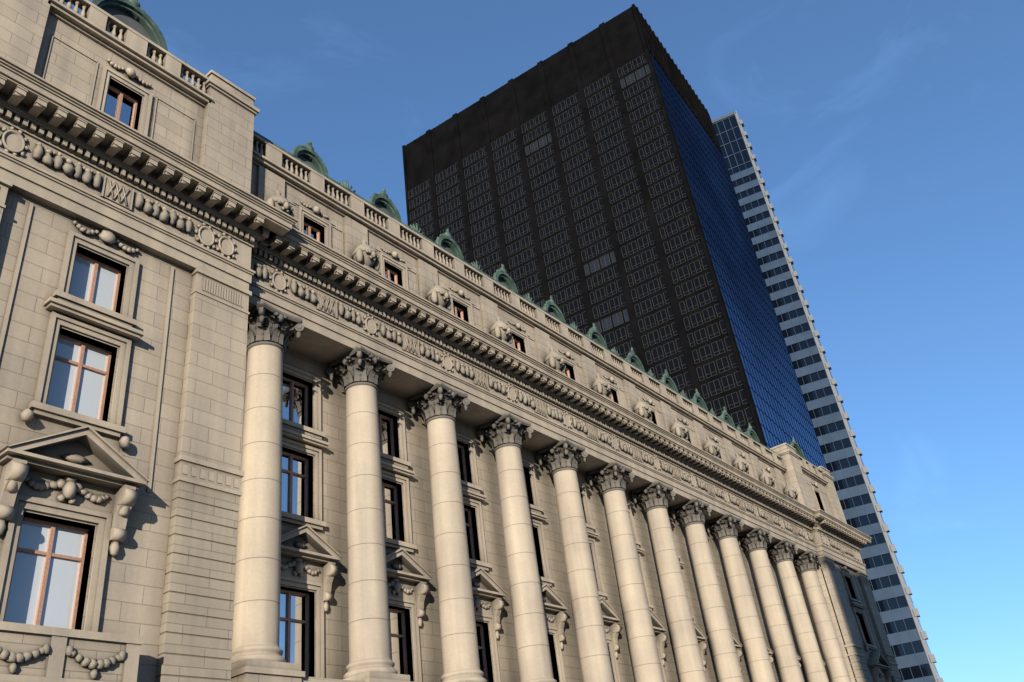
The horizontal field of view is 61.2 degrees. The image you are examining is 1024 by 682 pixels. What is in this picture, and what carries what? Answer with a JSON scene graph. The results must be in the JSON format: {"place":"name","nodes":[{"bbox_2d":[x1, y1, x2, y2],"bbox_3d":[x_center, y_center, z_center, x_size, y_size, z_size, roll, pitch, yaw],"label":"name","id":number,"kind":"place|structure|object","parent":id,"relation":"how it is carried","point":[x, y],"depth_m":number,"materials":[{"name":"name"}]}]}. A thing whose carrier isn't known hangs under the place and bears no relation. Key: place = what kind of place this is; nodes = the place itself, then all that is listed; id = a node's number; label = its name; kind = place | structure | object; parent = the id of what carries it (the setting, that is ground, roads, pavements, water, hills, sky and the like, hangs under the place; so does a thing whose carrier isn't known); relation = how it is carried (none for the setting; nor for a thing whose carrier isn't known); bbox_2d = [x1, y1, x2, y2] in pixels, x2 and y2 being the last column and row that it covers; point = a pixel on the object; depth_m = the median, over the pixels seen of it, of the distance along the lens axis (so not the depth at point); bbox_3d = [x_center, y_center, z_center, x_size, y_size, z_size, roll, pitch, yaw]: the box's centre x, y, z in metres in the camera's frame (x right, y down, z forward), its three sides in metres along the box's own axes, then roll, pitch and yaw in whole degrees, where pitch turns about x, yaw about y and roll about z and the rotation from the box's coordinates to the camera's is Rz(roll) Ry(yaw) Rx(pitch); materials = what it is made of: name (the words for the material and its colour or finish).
{"place":"outdoors","nodes":[
{"label":"outdoors","id":0,"kind":"place"},
{"bbox_2d":[0,0,902,681],"bbox_3d":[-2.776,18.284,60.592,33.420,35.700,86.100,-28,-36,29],"label":"neoclassical building","id":1,"kind":"structure","parent":0,"point":[456,466],"depth_m":37.02,"materials":[{"name":"stone"}]},
{"bbox_2d":[156,267,251,681],"bbox_3d":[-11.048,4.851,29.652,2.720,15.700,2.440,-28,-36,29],"label":"pilaster","id":2,"kind":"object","parent":1,"relation":"on","point":[196,635],"depth_m":28.54,"materials":[{"name":"stone"}]},
{"bbox_2d":[58,0,1023,681],"label":"sky","id":3,"kind":"structure","parent":0,"point":[886,137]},
{"bbox_2d":[402,4,827,469],"bbox_3d":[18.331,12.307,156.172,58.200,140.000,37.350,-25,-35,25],"label":"skyscraper","id":4,"kind":"structure","parent":0,"point":[585,182],"depth_m":154.50,"materials":[{"name":"glass"}]},
{"bbox_2d":[712,111,943,681],"bbox_3d":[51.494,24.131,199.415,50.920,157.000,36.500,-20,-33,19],"label":"high-rise building","id":5,"kind":"structure","parent":0,"point":[916,661],"depth_m":175.46,"materials":[{"name":"white glass"}]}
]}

